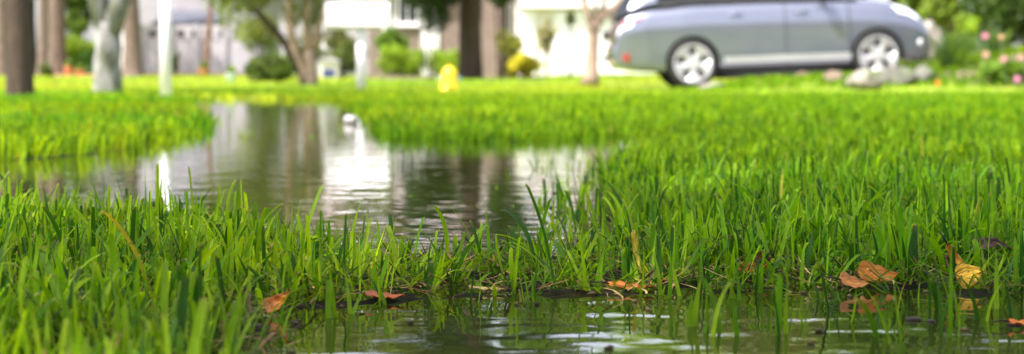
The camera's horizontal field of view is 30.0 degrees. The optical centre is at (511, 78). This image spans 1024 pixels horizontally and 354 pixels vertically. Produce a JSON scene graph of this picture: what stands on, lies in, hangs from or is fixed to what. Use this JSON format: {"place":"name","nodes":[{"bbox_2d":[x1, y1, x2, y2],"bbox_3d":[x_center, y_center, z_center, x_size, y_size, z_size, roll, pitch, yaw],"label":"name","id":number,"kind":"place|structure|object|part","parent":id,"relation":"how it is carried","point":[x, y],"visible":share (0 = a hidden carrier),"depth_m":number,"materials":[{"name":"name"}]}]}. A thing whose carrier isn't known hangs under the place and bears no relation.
{"place":"outdoors","nodes":[
{"label":"outdoors","id":0,"kind":"place"},
{"bbox_2d":[0,90,222,126],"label":"grass","id":1,"kind":"structure","parent":0,"point":[106,104],"depth_m":11.06,"materials":[{"name":"green plant"}]},
{"bbox_2d":[0,107,253,161],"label":"grass","id":2,"kind":"structure","parent":0,"point":[27,136],"depth_m":5.62,"materials":[{"name":"green plant"}]},
{"bbox_2d":[0,75,1023,353],"bbox_3d":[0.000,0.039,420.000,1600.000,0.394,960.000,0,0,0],"label":"ground","id":3,"kind":"structure","parent":0,"point":[684,283],"depth_m":1.81,"materials":[{"name":"green plant"}]},
{"bbox_2d":[0,0,6,75],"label":"pine tree","id":4,"kind":"object","parent":3,"relation":"on","point":[3,44],"visible":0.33,"depth_m":55.83,"materials":[{"name":"brown plant"}]},
{"bbox_2d":[5,0,34,97],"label":"tree","id":5,"kind":"object","parent":3,"relation":"on","point":[19,71],"visible":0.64,"depth_m":17.10,"materials":[{"name":"brown plant"}]},
{"bbox_2d":[31,0,36,74],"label":"tree","id":6,"kind":"object","parent":3,"relation":"on","point":[33,15],"visible":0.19,"depth_m":81.85,"materials":[{"name":"brown plant"}]},
{"bbox_2d":[36,0,48,75],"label":"pine tree","id":7,"kind":"object","parent":3,"relation":"on","point":[43,17],"visible":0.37,"depth_m":59.84,"materials":[{"name":"brown plant"}]},
{"bbox_2d":[38,63,54,75],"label":"bush","id":8,"kind":"object","parent":3,"relation":"on","point":[45,69],"visible":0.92,"depth_m":49.89,"materials":[{"name":"green plant"}]},
{"bbox_2d":[48,0,66,74],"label":"pine tree","id":9,"kind":"object","parent":3,"relation":"on","point":[57,54],"visible":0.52,"depth_m":51.80,"materials":[{"name":"brown plant"}]},
{"bbox_2d":[55,74,92,76],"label":"mulch bed","id":10,"kind":"object","parent":3,"relation":"on","point":[75,75],"visible":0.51,"depth_m":51.02,"materials":[{"name":"brown wood"}]},
{"bbox_2d":[64,60,72,74],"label":"plant pot","id":11,"kind":"object","parent":10,"relation":"on","point":[68,67],"visible":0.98,"depth_m":51.44,"materials":[{"name":"ceramic"}]},
{"bbox_2d":[75,64,84,74],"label":"plant pot","id":12,"kind":"object","parent":10,"relation":"on","point":[80,70],"visible":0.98,"depth_m":51.42,"materials":[{"name":"ceramic"}]},
{"bbox_2d":[65,0,92,37],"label":"bush","id":13,"kind":"object","parent":3,"relation":"on","point":[78,17],"visible":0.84,"depth_m":65.46,"materials":[{"name":"green plant"}]},
{"bbox_2d":[66,34,94,74],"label":"bush","id":14,"kind":"object","parent":3,"relation":"on","point":[76,46],"visible":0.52,"depth_m":61.17,"materials":[{"name":"green plant"}]},
{"bbox_2d":[72,50,94,73],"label":"bush","id":15,"kind":"object","parent":3,"relation":"on","point":[86,58],"visible":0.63,"depth_m":57.23,"materials":[{"name":"green plant"}]},
{"bbox_2d":[88,0,130,91],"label":"tree","id":16,"kind":"object","parent":3,"relation":"on","point":[109,18],"visible":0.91,"depth_m":22.87,"materials":[{"name":"grey plant"}]},
{"bbox_2d":[122,0,145,76],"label":"pine tree","id":17,"kind":"object","parent":3,"relation":"on","point":[132,64],"visible":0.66,"depth_m":49.82,"materials":[{"name":"brown plant"}]},
{"bbox_2d":[160,0,171,96],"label":"wooden post","id":18,"kind":"object","parent":3,"relation":"on","point":[165,47],"visible":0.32,"depth_m":18.35,"materials":[{"name":"white paint"}]},
{"bbox_2d":[172,52,180,73],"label":"bush","id":19,"kind":"object","parent":3,"relation":"on","point":[175,63],"visible":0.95,"depth_m":53.95,"materials":[{"name":"green plant"}]},
{"bbox_2d":[145,72,244,75],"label":"mulch bed","id":20,"kind":"object","parent":3,"relation":"on","point":[190,74],"visible":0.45,"depth_m":53.76,"materials":[{"name":"brown wood"}]},
{"bbox_2d":[140,24,253,72],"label":"board fence","id":21,"kind":"object","parent":3,"relation":"on","point":[188,42],"visible":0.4,"depth_m":56.99,"materials":[{"name":"white wood"}]},
{"bbox_2d":[121,0,279,67],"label":"house","id":22,"kind":"structure","parent":3,"relation":"on","point":[188,12],"depth_m":66.00,"materials":[{"name":"white paint"}]},
{"bbox_2d":[197,60,208,75],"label":"plant pot","id":23,"kind":"object","parent":3,"relation":"on","point":[203,69],"visible":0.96,"depth_m":50.41,"materials":[{"name":"ceramic"}]},
{"bbox_2d":[203,0,212,75],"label":"tree","id":24,"kind":"object","parent":3,"relation":"on","point":[207,47],"visible":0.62,"depth_m":51.94,"materials":[{"name":"red plant"}]},
{"bbox_2d":[224,64,236,81],"bbox_3d":[-5.817,-0.132,39.504,0.260,0.383,0.234,0,0,0],"label":"plant pot","id":25,"kind":"object","parent":3,"relation":"on","point":[230,74],"visible":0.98,"depth_m":39.44,"materials":[{"name":"white ceramic"}]},
{"bbox_2d":[234,11,280,61],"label":"bush","id":26,"kind":"object","parent":3,"relation":"on","point":[265,36],"visible":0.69,"depth_m":43.69,"materials":[{"name":"green plant"}]},
{"bbox_2d":[242,51,295,81],"bbox_3d":[-5.052,-0.217,40.014,1.127,0.747,1.474,0,0,0],"label":"bush","id":27,"kind":"object","parent":3,"relation":"on","point":[276,66],"visible":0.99,"depth_m":39.71,"materials":[{"name":"green plant"}]},
{"bbox_2d":[199,0,392,84],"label":"tree","id":28,"kind":"object","parent":3,"relation":"on","point":[305,69],"visible":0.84,"depth_m":32.95,"materials":[{"name":"beige plant"}]},
{"bbox_2d":[287,29,322,61],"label":"bush","id":29,"kind":"object","parent":3,"relation":"on","point":[318,50],"visible":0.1,"depth_m":50.46,"materials":[{"name":"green plant"}]},
{"bbox_2d":[319,57,340,77],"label":"dog kennel","id":30,"kind":"object","parent":3,"relation":"on","point":[330,67],"visible":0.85,"depth_m":46.20,"materials":[{"name":"beige paint"}]},
{"bbox_2d":[323,30,355,51],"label":"bush","id":31,"kind":"object","parent":3,"relation":"on","point":[334,38],"visible":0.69,"depth_m":51.47,"materials":[{"name":"green plant"}]},
{"bbox_2d":[323,35,368,76],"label":"bush","id":32,"kind":"object","parent":3,"relation":"on","point":[345,53],"visible":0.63,"depth_m":48.01,"materials":[{"name":"green plant"}]},
{"bbox_2d":[325,2,389,89],"bbox_3d":[-2.265,-0.422,28.000,0.920,1.396,0.312,0,0,0],"label":"mailbox","id":33,"kind":"object","parent":3,"relation":"on","point":[360,18],"visible":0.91,"depth_m":27.87,"materials":[{"name":"white paint"}]},
{"bbox_2d":[382,2,389,26],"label":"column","id":34,"kind":"structure","parent":33,"relation":"in","point":[385,5],"depth_m":27.84,"materials":[{"name":"white paint"}]},
{"bbox_2d":[0,74,762,88],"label":"grass","id":35,"kind":"structure","parent":3,"relation":"on","point":[323,82],"depth_m":37.61,"materials":[{"name":"green plant"}]},
{"bbox_2d":[372,26,410,75],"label":"bush","id":36,"kind":"object","parent":3,"relation":"on","point":[389,36],"visible":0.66,"depth_m":51.77,"materials":[{"name":"green plant"}]},
{"bbox_2d":[438,65,460,91],"bbox_3d":[-0.801,0.014,24.500,0.248,0.374,0.248,0,0,45],"label":"fire hydrant","id":37,"kind":"object","parent":3,"relation":"on","point":[449,77],"visible":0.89,"depth_m":24.41,"materials":[{"name":"yellow metal"}]},
{"bbox_2d":[367,75,544,79],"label":"soil bed","id":38,"kind":"object","parent":3,"relation":"on","point":[422,77],"visible":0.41,"depth_m":47.24,"materials":[{"name":"brown soil"}]},
{"bbox_2d":[374,44,427,76],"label":"hedge","id":39,"kind":"object","parent":38,"relation":"on","point":[404,64],"visible":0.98,"depth_m":48.69,"materials":[{"name":"green plant"}]},
{"bbox_2d":[402,0,460,78],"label":"tree","id":40,"kind":"object","parent":38,"relation":"on","point":[428,11],"visible":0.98,"depth_m":45.16,"materials":[{"name":"green plant"}]},
{"bbox_2d":[426,47,458,76],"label":"hedge","id":41,"kind":"object","parent":38,"relation":"on","point":[445,59],"visible":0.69,"depth_m":48.21,"materials":[{"name":"green plant"}]},
{"bbox_2d":[458,0,482,78],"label":"pine tree","id":42,"kind":"object","parent":38,"relation":"on","point":[470,60],"visible":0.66,"depth_m":45.75,"materials":[{"name":"brown plant"}]},
{"bbox_2d":[492,29,524,75],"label":"bush","id":43,"kind":"object","parent":38,"relation":"on","point":[514,44],"visible":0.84,"depth_m":47.31,"materials":[{"name":"green plant"}]},
{"bbox_2d":[280,0,656,75],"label":"house","id":44,"kind":"structure","parent":3,"relation":"on","point":[526,19],"depth_m":57.80,"materials":[{"name":"white paint"}]},
{"bbox_2d":[300,7,325,48],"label":"window","id":45,"kind":"structure","parent":44,"relation":"in","point":[323,28],"depth_m":59.44,"materials":[{"name":"white paint"}]},
{"bbox_2d":[383,0,393,30],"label":"window","id":46,"kind":"structure","parent":44,"relation":"in","point":[391,10],"depth_m":58.34,"materials":[{"name":"white paint"}]},
{"bbox_2d":[395,0,419,26],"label":"window","id":47,"kind":"structure","parent":44,"relation":"in","point":[406,16],"depth_m":58.39,"materials":[{"name":"white paint"}]},
{"bbox_2d":[421,5,438,75],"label":"front door","id":48,"kind":"structure","parent":44,"relation":"in","point":[424,35],"depth_m":58.33,"materials":[{"name":"white paint"}]},
{"bbox_2d":[507,3,512,33],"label":"window","id":49,"kind":"structure","parent":44,"relation":"in","point":[510,5],"depth_m":58.34,"materials":[{"name":"white paint"}]},
{"bbox_2d":[554,11,656,75],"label":"garage door","id":50,"kind":"structure","parent":44,"relation":"in","point":[579,30],"depth_m":56.32,"materials":[{"name":"white paint"}]},
{"bbox_2d":[486,0,507,79],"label":"tree","id":51,"kind":"object","parent":3,"relation":"on","point":[498,4],"visible":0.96,"depth_m":44.61,"materials":[{"name":"plant"}]},
{"bbox_2d":[0,71,1023,99],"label":"grass","id":52,"kind":"structure","parent":3,"relation":"on","point":[224,93],"depth_m":22.41,"materials":[{"name":"green plant"}]},
{"bbox_2d":[3,188,1023,353],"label":"thatch","id":53,"kind":"object","parent":3,"relation":"on","point":[248,299],"visible":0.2,"depth_m":1.74,"materials":[{"name":"grass"}]},
{"bbox_2d":[504,51,543,78],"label":"bush","id":54,"kind":"object","parent":3,"relation":"on","point":[525,65],"visible":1,"depth_m":45.85,"materials":[{"name":"yellow plant"}]},
{"bbox_2d":[535,18,557,76],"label":"tree","id":55,"kind":"object","parent":3,"relation":"on","point":[545,33],"visible":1,"depth_m":51.92,"materials":[{"name":"green plant"}]},
{"bbox_2d":[565,11,576,75],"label":"tree","id":56,"kind":"object","parent":3,"relation":"on","point":[570,19],"visible":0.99,"depth_m":50.00,"materials":[{"name":"green plant"}]},
{"bbox_2d":[580,0,619,85],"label":"tree","id":57,"kind":"object","parent":3,"relation":"on","point":[595,22],"visible":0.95,"depth_m":30.93,"materials":[{"name":"beige plant"}]},
{"bbox_2d":[631,230,641,272],"bbox_3d":[0.120,0.167,1.833,0.007,0.045,0.008,-13,2,-25],"label":"grass blade","id":58,"kind":"object","parent":3,"relation":"on","point":[634,237],"visible":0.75,"depth_m":1.83,"materials":[{"name":"yellow plant"}]},
{"bbox_2d":[720,261,766,272],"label":"fallen leaf","id":59,"kind":"object","parent":3,"relation":"in","point":[747,266],"visible":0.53,"depth_m":1.83,"materials":[{"name":"brown plant"}]},
{"bbox_2d":[753,250,772,264],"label":"fallen leaf","id":60,"kind":"object","parent":3,"relation":"on","point":[758,254],"visible":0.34,"depth_m":1.85,"materials":[{"name":"brown plant"}]},
{"bbox_2d":[601,0,930,87],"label":"car","id":61,"kind":"object","parent":3,"relation":"on","point":[682,43],"visible":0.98,"depth_m":27.00,"materials":[{"name":"paint"}]},
{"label":"windows","id":62,"kind":"part","parent":61,"relation":"part of","materials":[{"name":"black glass"}]},
{"bbox_3d":[3.412,-0.622,26.993,0.900,0.856,0.107,-3,0,-1],"label":"door","id":63,"kind":"part","parent":61,"relation":"part of","materials":[{"name":"paint"}]},
{"bbox_3d":[4.320,-0.655,27.011,0.885,0.854,0.108,-3,0,-1],"label":"door","id":64,"kind":"part","parent":61,"relation":"part of","materials":[{"name":"paint"}]},
{"bbox_2d":[823,70,843,81],"bbox_3d":[3.953,-0.017,23.515,0.267,0.184,0.383,0,0,0],"label":"boulder","id":65,"kind":"object","parent":3,"relation":"on","point":[830,74],"visible":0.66,"depth_m":23.42,"materials":[{"name":"beige stone"}]},
{"bbox_2d":[653,45,1023,91],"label":"ground cover","id":66,"kind":"object","parent":3,"relation":"on","point":[732,84],"visible":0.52,"depth_m":23.37,"materials":[{"name":"green plant"}]},
{"bbox_2d":[698,82,723,87],"bbox_3d":[2.515,0.090,23.998,0.358,0.106,0.304,0,0,0],"label":"boulder","id":67,"kind":"object","parent":66,"relation":"on","point":[709,84],"visible":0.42,"depth_m":23.90,"materials":[{"name":"stone"}]},
{"bbox_2d":[844,69,885,90],"bbox_3d":[4.125,0.022,22.502,0.387,0.281,0.476,0,0,-31],"label":"boulder","id":68,"kind":"object","parent":3,"relation":"on","point":[863,79],"visible":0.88,"depth_m":22.34,"materials":[{"name":"stone"}]},
{"bbox_2d":[845,260,899,282],"bbox_3d":[0.333,0.181,1.770,0.054,0.010,0.026,3,42,-5],"label":"fallen leaf","id":69,"kind":"object","parent":3,"relation":"on","point":[864,266],"visible":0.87,"depth_m":1.77,"materials":[{"name":"orange plant"}]},
{"bbox_2d":[889,0,903,5],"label":"tree","id":70,"kind":"object","parent":3,"relation":"on","point":[893,1],"visible":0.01,"depth_m":73.78,"materials":[{"name":"green plant"}]},
{"bbox_2d":[876,66,920,85],"bbox_3d":[4.662,-0.027,23.002,0.534,0.246,0.358,0,0,32],"label":"boulder","id":71,"kind":"object","parent":3,"relation":"on","point":[903,75],"visible":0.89,"depth_m":22.86,"materials":[{"name":"grey stone"}]},
{"bbox_2d":[915,65,936,82],"bbox_3d":[5.014,-0.034,23.305,0.322,0.273,0.475,0,0,28],"label":"boulder","id":72,"kind":"object","parent":3,"relation":"on","point":[924,72],"visible":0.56,"depth_m":23.17,"materials":[{"name":"grey stone"}]},
{"bbox_2d":[905,54,948,74],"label":"ornamental grass","id":73,"kind":"object","parent":3,"relation":"on","point":[932,67],"depth_m":23.56,"materials":[{"name":"green plant"}]},
{"bbox_2d":[895,0,959,33],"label":"bush","id":74,"kind":"object","parent":3,"relation":"on","point":[939,13],"visible":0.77,"depth_m":33.52,"materials":[{"name":"green plant"}]},
{"bbox_2d":[896,0,984,33],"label":"tree","id":75,"kind":"object","parent":3,"relation":"on","point":[952,27],"visible":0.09,"depth_m":59.73,"materials":[{"name":"green plant"}]},
{"bbox_2d":[898,48,1022,87],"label":"soil bed","id":76,"kind":"object","parent":3,"relation":"on","point":[988,81],"visible":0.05,"depth_m":24.20,"materials":[{"name":"brown soil"}]},
{"bbox_2d":[897,59,940,69],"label":"bush","id":77,"kind":"object","parent":76,"relation":"on","point":[904,63],"visible":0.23,"depth_m":24.46,"materials":[{"name":"green plant"}]},
{"bbox_2d":[923,20,945,59],"bbox_3d":[6.220,-0.491,28.307,0.450,0.766,0.523,0,0,20],"label":"boulder","id":78,"kind":"object","parent":76,"relation":"on","point":[929,24],"visible":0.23,"depth_m":28.16,"materials":[{"name":"stone"}]},
{"bbox_2d":[902,24,993,72],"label":"ornamental grass","id":79,"kind":"object","parent":76,"relation":"on","point":[954,55],"depth_m":24.33,"materials":[{"name":"green plant"}]},
{"bbox_2d":[944,31,981,50],"bbox_3d":[6.827,-0.406,29.512,0.781,0.791,1.251,0,0,0],"label":"bush","id":80,"kind":"object","parent":76,"relation":"on","point":[948,37],"visible":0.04,"depth_m":29.31,"materials":[{"name":"green plant"}]},
{"bbox_2d":[982,33,987,78],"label":"flower","id":81,"kind":"object","parent":76,"relation":"on","point":[984,35],"visible":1,"depth_m":23.00,"materials":[{"name":"pink plant"}]},
{"bbox_2d":[982,51,988,80],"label":"flower","id":82,"kind":"object","parent":76,"relation":"on","point":[985,55],"visible":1,"depth_m":22.89,"materials":[{"name":"orange plant"}]},
{"bbox_2d":[962,24,1023,49],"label":"ornamental grass","id":83,"kind":"object","parent":76,"relation":"on","point":[994,42],"depth_m":25.37,"materials":[{"name":"green plant"}]},
{"bbox_2d":[976,57,1023,84],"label":"bush","id":84,"kind":"object","parent":76,"relation":"on","point":[1012,69],"visible":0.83,"depth_m":23.07,"materials":[{"name":"green plant"}]},
{"bbox_2d":[998,34,1003,61],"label":"flower","id":85,"kind":"object","parent":76,"relation":"on","point":[1000,36],"visible":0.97,"depth_m":23.10,"materials":[{"name":"orange plant"}]},
{"bbox_2d":[1000,56,1006,81],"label":"flower","id":86,"kind":"object","parent":76,"relation":"on","point":[1003,59],"visible":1,"depth_m":22.80,"materials":[{"name":"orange plant"}]},
{"bbox_2d":[1017,54,1023,82],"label":"flower","id":87,"kind":"object","parent":76,"relation":"on","point":[1020,57],"visible":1,"depth_m":23.00,"materials":[{"name":"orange plant"}]},
{"bbox_2d":[956,70,978,79],"bbox_3d":[5.634,-0.033,23.591,0.256,0.148,0.359,0,0,-25],"label":"boulder","id":88,"kind":"object","parent":3,"relation":"on","point":[960,73],"visible":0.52,"depth_m":23.52,"materials":[{"name":"grey stone"}]},
{"bbox_2d":[954,12,981,52],"bbox_3d":[6.684,-0.500,27.993,0.438,0.983,0.829,0,0,0],"label":"bush","id":89,"kind":"object","parent":3,"relation":"on","point":[964,20],"visible":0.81,"depth_m":27.81,"materials":[{"name":"green plant"}]},
{"bbox_2d":[957,237,1010,253],"bbox_3d":[0.472,0.168,1.909,0.057,0.018,0.015,-4,45,-4],"label":"fallen leaf","id":90,"kind":"object","parent":3,"relation":"on","point":[992,244],"visible":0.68,"depth_m":1.91,"materials":[{"name":"plant"}]},
{"bbox_2d":[960,0,1023,48],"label":"bush","id":91,"kind":"object","parent":3,"relation":"on","point":[1007,14],"visible":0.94,"depth_m":32.63,"materials":[{"name":"green plant"}]},
{"bbox_2d":[1014,76,1019,85],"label":"flower","id":92,"kind":"object","parent":3,"relation":"on","point":[1017,79],"visible":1,"depth_m":22.39,"materials":[{"name":"pink plant"}]},
{"bbox_2d":[0,99,1023,353],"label":"water","id":93,"kind":"structure","parent":0,"point":[274,157],"depth_m":2.50,"materials":[{"name":"liquid"}]},
{"bbox_2d":[252,291,289,314],"bbox_3d":[-0.197,0.186,1.559,0.040,0.015,0.008,-35,-29,-8],"label":"fallen leaf","id":94,"kind":"object","parent":93,"relation":"on","point":[275,300],"visible":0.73,"depth_m":1.56,"materials":[{"name":"brown plant"}]},
{"bbox_2d":[343,115,358,123],"bbox_3d":[-0.695,0.179,8.290,0.050,0.050,0.060,0,-2,-35],"label":"paper cup","id":95,"kind":"object","parent":93,"relation":"on","point":[348,119],"visible":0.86,"depth_m":8.27,"materials":[{"name":"white paper"}]},
{"bbox_2d":[350,290,404,298],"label":"fallen leaf","id":96,"kind":"object","parent":93,"relation":"on","point":[373,293],"visible":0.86,"depth_m":1.65,"materials":[{"name":"brown plant"}]},
{"bbox_2d":[470,285,505,290],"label":"fallen leaf","id":97,"kind":"object","parent":93,"relation":"on","point":[483,288],"visible":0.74,"depth_m":1.72,"materials":[{"name":"yellow plant"}]},
{"bbox_2d":[30,182,970,352],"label":"floating debris","id":98,"kind":"object","parent":93,"relation":"on","point":[298,322],"visible":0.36,"depth_m":1.63,"materials":[{"name":"brown plant"}]},
{"bbox_2d":[593,280,653,289],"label":"fallen leaf","id":99,"kind":"object","parent":93,"relation":"on","point":[620,284],"visible":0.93,"depth_m":1.73,"materials":[{"name":"orange plant"}]},
{"bbox_2d":[244,148,1023,337],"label":"grass","id":100,"kind":"structure","parent":93,"relation":"on","point":[330,306],"depth_m":1.54,"materials":[{"name":"green plant"}]},
{"bbox_2d":[826,272,868,288],"bbox_3d":[0.305,0.184,1.736,0.044,0.007,0.019,8,37,-20],"label":"fallen leaf","id":101,"kind":"object","parent":93,"relation":"on","point":[847,279],"visible":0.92,"depth_m":1.74,"materials":[{"name":"brown plant"}]},
{"bbox_2d":[938,230,964,264],"bbox_3d":[0.415,0.164,1.803,0.010,0.050,0.012,-44,4,-24],"label":"fallen leaf","id":102,"kind":"object","parent":93,"relation":"on","point":[958,260],"visible":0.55,"depth_m":1.80,"materials":[{"name":"plant"}]},
{"bbox_2d":[955,264,983,288],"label":"fallen leaf","id":103,"kind":"object","parent":93,"relation":"on","point":[972,269],"visible":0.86,"depth_m":1.76,"materials":[{"name":"yellow plant"}]},
{"bbox_2d":[990,318,1023,324],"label":"fallen leaf","id":104,"kind":"object","parent":93,"relation":"on","point":[1014,321],"visible":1,"depth_m":1.48,"materials":[{"name":"orange plant"}]},
{"bbox_2d":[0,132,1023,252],"bbox_3d":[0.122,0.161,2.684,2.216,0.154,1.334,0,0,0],"label":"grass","id":105,"kind":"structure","parent":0,"point":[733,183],"depth_m":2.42,"materials":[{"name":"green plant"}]},
{"bbox_2d":[36,0,1023,51],"label":"sky","id":106,"kind":"structure","parent":0,"point":[91,31],"materials":[{"name":"white"}]},
{"bbox_2d":[204,196,976,348],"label":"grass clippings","id":107,"kind":"object","parent":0,"point":[557,313],"depth_m":1.66,"materials":[{"name":"plant"}]},
{"bbox_2d":[278,89,1023,106],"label":"grass","id":108,"kind":"structure","parent":0,"point":[336,97],"depth_m":16.37,"materials":[{"name":"green plant"}]},
{"bbox_2d":[308,93,1023,129],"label":"grass","id":109,"kind":"structure","parent":0,"point":[758,109],"depth_m":8.83,"materials":[{"name":"green plant"}]},
{"bbox_2d":[310,110,1023,189],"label":"grass","id":110,"kind":"structure","parent":0,"point":[833,141],"depth_m":4.85,"materials":[{"name":"green plant"}]},
{"bbox_2d":[905,317,920,320],"bbox_3d":[0.321,0.192,1.527,0.012,0.004,0.009,0,0,0],"label":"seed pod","id":111,"kind":"object","parent":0,"point":[913,318],"visible":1,"depth_m":1.52,"materials":[{"name":"brown plant"}]}
]}

